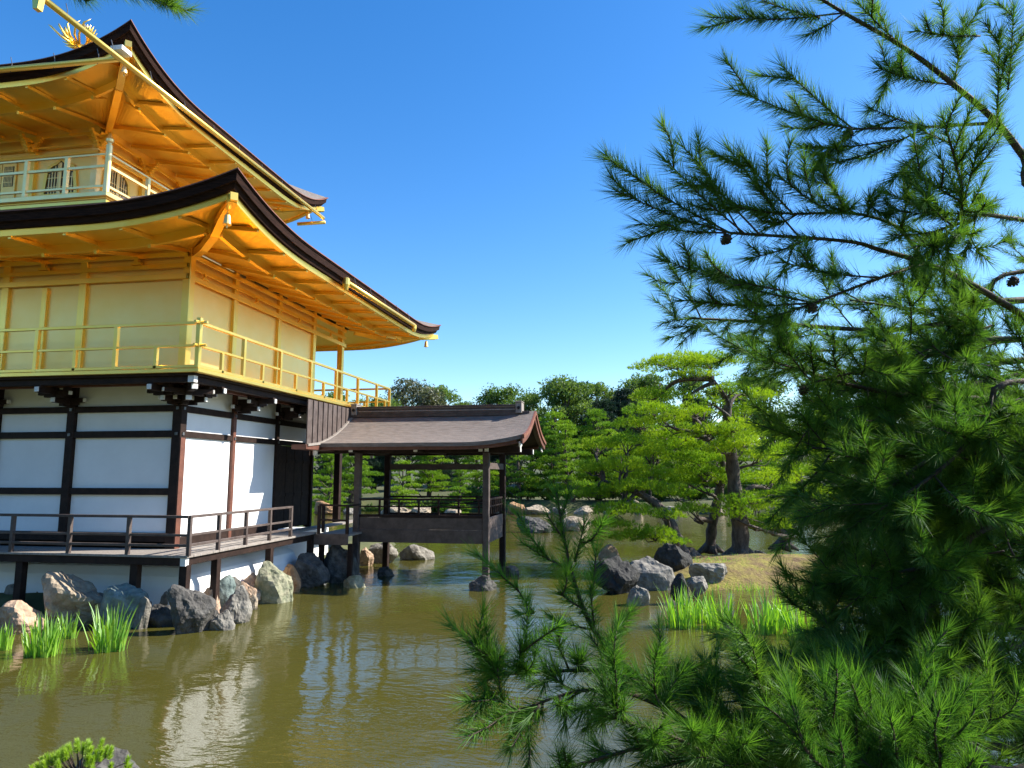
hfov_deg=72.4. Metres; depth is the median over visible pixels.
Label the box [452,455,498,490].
pine tree
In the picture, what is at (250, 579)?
rock
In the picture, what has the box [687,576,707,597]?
rock
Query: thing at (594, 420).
pine tree
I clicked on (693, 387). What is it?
broadleaf tree
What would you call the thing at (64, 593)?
rock
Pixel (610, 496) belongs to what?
clipped shrub
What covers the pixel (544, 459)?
pine tree
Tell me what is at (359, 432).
fishing pavilion
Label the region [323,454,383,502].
pine tree
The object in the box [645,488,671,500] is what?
clipped shrub
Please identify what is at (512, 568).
rock
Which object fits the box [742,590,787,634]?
iris clump
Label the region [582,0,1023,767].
pine tree
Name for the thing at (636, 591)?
rock
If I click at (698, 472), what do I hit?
pine tree
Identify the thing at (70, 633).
iris clump
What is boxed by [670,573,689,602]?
rock
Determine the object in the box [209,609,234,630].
rock
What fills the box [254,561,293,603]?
rock
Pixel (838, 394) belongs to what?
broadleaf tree
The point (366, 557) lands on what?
rock
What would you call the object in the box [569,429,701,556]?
pine tree
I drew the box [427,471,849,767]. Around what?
young pine
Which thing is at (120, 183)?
bell window
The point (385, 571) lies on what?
rock
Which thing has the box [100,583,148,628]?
rock
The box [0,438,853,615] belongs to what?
ground
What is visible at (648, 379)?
broadleaf tree
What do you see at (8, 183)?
panel door
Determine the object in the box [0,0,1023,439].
sky
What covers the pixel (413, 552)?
rock
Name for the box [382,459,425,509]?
pine tree
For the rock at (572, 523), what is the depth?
34.55 m
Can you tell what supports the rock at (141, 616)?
on the pond water
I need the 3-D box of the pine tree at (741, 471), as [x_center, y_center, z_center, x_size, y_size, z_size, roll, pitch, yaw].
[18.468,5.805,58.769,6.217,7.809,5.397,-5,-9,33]
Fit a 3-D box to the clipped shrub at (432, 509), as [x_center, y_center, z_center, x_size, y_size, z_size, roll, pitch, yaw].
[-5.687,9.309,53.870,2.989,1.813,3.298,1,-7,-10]
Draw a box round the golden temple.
[0,0,440,606]
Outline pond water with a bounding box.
[0,510,1023,767]
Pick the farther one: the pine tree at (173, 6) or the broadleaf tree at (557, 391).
the broadleaf tree at (557, 391)
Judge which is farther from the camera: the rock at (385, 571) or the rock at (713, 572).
the rock at (385, 571)
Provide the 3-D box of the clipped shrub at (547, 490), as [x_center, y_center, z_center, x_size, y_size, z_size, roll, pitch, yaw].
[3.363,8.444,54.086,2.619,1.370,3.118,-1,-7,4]
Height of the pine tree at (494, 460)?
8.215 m
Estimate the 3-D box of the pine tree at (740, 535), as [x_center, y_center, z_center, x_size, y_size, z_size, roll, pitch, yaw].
[6.416,2.108,21.207,5.945,6.488,3.489,2,-8,-16]
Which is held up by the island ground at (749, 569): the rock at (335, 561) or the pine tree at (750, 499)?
the pine tree at (750, 499)
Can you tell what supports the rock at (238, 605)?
on the pond water
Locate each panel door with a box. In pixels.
[0,163,17,198]
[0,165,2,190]
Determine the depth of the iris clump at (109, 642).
11.18 m
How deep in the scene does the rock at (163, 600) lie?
13.63 m
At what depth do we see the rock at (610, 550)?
20.85 m
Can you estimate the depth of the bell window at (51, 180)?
18.21 m
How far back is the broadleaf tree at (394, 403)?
81.28 m
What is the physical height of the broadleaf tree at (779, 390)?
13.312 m
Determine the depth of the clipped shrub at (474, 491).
54.14 m
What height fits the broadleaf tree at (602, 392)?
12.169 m
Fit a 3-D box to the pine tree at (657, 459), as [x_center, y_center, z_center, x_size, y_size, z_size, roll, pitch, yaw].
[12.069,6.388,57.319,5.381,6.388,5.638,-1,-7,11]
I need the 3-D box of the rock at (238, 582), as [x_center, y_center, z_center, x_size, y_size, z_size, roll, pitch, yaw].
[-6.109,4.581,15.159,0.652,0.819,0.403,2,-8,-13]
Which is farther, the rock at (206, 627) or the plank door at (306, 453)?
the plank door at (306, 453)
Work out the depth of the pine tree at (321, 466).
70.91 m
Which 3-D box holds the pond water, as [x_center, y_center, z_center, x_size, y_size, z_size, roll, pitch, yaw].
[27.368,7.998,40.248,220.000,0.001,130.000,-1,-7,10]
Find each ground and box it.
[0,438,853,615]
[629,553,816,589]
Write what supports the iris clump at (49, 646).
in the pond water
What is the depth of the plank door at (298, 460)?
19.71 m
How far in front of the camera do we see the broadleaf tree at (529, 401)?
79.27 m
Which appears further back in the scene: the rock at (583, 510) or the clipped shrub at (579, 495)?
the clipped shrub at (579, 495)
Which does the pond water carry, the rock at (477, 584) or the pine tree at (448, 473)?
the rock at (477, 584)
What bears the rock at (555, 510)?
on the pond water
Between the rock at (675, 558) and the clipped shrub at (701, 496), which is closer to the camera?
the rock at (675, 558)
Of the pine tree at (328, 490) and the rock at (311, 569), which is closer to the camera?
the rock at (311, 569)
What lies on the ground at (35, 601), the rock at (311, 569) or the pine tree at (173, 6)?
the pine tree at (173, 6)
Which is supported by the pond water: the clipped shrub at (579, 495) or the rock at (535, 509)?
the rock at (535, 509)
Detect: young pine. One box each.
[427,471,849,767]
[737,609,998,767]
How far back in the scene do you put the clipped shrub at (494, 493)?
53.77 m
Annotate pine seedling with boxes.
[27,737,132,767]
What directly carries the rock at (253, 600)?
on the pond water
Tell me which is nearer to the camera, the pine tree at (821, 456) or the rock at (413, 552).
the rock at (413, 552)
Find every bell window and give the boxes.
[40,159,77,194]
[100,167,129,196]
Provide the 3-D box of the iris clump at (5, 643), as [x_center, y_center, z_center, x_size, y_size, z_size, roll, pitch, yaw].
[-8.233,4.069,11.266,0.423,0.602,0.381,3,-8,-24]
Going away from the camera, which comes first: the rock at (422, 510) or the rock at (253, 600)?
the rock at (253, 600)
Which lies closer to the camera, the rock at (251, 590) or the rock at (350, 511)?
the rock at (251, 590)
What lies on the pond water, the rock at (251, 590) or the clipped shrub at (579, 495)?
the rock at (251, 590)
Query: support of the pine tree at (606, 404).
on the ground at (35, 601)
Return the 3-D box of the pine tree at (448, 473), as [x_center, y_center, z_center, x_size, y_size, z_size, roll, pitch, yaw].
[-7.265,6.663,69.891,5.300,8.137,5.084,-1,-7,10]
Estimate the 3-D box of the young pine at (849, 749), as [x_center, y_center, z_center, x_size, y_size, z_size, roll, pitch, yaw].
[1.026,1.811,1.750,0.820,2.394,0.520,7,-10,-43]
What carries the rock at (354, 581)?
on the pond water
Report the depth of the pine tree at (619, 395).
72.99 m
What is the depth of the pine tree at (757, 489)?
54.83 m
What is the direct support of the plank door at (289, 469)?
in the golden temple
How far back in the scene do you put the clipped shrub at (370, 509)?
53.64 m
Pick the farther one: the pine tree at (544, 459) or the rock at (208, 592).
the pine tree at (544, 459)
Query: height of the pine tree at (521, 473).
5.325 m
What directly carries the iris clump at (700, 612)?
on the pond water
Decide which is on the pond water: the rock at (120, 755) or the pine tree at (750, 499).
the rock at (120, 755)
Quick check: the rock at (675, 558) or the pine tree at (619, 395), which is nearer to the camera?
the rock at (675, 558)
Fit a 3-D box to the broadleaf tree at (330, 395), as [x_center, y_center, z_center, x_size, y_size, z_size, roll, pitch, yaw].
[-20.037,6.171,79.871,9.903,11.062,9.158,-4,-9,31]
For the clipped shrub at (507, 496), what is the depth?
54.66 m
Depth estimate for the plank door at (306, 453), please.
20.17 m
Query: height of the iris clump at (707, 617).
0.823 m
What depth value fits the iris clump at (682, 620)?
12.94 m
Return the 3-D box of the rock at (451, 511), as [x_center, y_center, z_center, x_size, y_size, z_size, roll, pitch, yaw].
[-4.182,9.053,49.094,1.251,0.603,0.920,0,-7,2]
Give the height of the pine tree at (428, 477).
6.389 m
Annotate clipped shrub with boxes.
[361,502,381,510]
[421,494,453,510]
[450,484,481,498]
[477,489,498,498]
[493,486,516,499]
[508,482,542,499]
[539,486,566,498]
[567,486,591,500]
[585,488,622,500]
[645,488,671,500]
[682,486,709,500]
[723,484,752,496]
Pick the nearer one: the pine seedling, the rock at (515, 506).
the pine seedling
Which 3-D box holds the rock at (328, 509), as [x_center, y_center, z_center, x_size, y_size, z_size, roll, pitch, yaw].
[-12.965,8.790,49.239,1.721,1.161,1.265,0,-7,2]
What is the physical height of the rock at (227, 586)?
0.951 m
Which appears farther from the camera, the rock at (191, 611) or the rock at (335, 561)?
the rock at (335, 561)
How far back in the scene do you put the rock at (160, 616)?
12.97 m
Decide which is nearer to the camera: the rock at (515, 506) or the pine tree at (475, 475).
the rock at (515, 506)
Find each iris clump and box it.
[0,620,15,650]
[21,610,74,658]
[57,610,92,638]
[76,598,138,653]
[658,577,706,629]
[683,588,719,622]
[694,588,744,629]
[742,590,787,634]
[760,594,804,627]
[775,605,822,636]
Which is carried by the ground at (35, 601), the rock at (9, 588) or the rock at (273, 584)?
the rock at (9, 588)
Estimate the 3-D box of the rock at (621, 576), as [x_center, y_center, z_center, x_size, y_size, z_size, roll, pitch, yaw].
[2.454,4.663,16.767,1.028,1.067,0.768,-5,-9,35]
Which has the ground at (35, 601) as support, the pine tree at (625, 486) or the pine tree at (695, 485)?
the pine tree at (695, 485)
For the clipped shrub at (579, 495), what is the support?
on the ground at (35, 601)
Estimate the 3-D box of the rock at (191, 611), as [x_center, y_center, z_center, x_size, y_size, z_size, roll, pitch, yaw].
[-5.763,4.133,12.579,0.824,1.049,0.502,3,-8,-21]
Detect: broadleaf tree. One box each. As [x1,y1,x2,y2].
[321,391,371,484]
[364,394,410,460]
[385,377,452,483]
[407,383,462,405]
[448,399,482,476]
[472,381,529,458]
[507,388,552,473]
[528,374,601,471]
[557,380,617,438]
[610,371,676,454]
[659,374,747,441]
[715,371,799,479]
[789,371,860,483]
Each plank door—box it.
[276,445,285,528]
[283,446,294,527]
[292,450,302,526]
[300,450,309,525]
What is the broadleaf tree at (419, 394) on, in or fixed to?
on the ground at (35, 601)
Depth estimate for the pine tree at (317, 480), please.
58.84 m
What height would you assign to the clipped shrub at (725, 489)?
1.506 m
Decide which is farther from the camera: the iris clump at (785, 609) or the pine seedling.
the iris clump at (785, 609)
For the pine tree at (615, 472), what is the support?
on the ground at (35, 601)
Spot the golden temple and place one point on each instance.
(182, 302)
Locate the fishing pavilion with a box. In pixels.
[291,399,545,577]
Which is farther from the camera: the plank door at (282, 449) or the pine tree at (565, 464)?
the pine tree at (565, 464)
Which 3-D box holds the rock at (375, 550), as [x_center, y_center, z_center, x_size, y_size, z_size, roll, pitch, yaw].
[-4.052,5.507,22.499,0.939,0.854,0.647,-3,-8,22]
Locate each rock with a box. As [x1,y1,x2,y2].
[0,600,46,634]
[4,584,13,593]
[41,571,102,627]
[76,746,138,767]
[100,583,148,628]
[132,596,151,629]
[148,604,172,626]
[159,591,167,604]
[167,584,215,634]
[203,587,220,609]
[203,610,218,630]
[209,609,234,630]
[219,574,235,606]
[219,585,252,623]
[232,576,240,589]
[241,581,260,601]
[243,573,256,586]
[249,595,257,609]
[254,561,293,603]
[283,564,300,591]
[295,552,329,586]
[314,501,332,513]
[324,545,357,582]
[342,508,352,514]
[343,575,365,588]
[360,547,373,565]
[369,543,397,562]
[377,566,394,575]
[381,505,410,513]
[399,544,434,559]
[410,507,430,512]
[444,509,460,512]
[469,575,496,591]
[499,565,518,575]
[507,502,524,513]
[517,516,552,532]
[523,505,550,513]
[552,507,566,513]
[554,516,590,530]
[573,506,592,514]
[595,555,639,593]
[598,544,619,560]
[627,585,649,605]
[630,556,674,590]
[654,543,692,570]
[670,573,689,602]
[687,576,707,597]
[689,563,727,582]
[750,550,764,553]
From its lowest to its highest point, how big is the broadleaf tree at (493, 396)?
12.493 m
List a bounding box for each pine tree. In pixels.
[64,0,207,25]
[281,445,323,493]
[312,454,352,512]
[313,454,352,489]
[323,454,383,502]
[362,456,401,489]
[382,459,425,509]
[397,455,452,495]
[419,455,459,490]
[436,470,475,512]
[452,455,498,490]
[481,455,526,486]
[490,455,543,499]
[515,411,588,499]
[537,423,594,501]
[566,408,624,499]
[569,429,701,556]
[571,397,627,483]
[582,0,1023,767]
[587,432,642,497]
[610,387,655,480]
[610,399,753,554]
[626,348,805,554]
[636,424,683,499]
[663,421,714,500]
[673,394,725,488]
[698,408,766,498]
[711,419,843,552]
[749,431,805,498]
[799,411,851,499]
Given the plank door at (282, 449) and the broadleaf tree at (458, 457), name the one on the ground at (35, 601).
the broadleaf tree at (458, 457)
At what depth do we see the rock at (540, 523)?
33.63 m
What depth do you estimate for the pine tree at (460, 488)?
51.72 m
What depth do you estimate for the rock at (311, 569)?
17.48 m
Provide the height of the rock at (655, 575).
0.999 m
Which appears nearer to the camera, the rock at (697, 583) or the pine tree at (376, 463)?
the rock at (697, 583)
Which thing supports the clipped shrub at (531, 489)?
on the ground at (35, 601)
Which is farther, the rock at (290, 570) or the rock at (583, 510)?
the rock at (583, 510)
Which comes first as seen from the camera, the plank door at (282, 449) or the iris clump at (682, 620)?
the iris clump at (682, 620)
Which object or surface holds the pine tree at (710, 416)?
on the ground at (35, 601)
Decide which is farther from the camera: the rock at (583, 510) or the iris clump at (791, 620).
the rock at (583, 510)
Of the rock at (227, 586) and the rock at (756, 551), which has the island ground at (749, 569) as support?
the rock at (756, 551)
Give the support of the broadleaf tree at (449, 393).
on the ground at (35, 601)
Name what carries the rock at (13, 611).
on the pond water
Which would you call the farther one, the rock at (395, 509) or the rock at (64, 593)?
the rock at (395, 509)

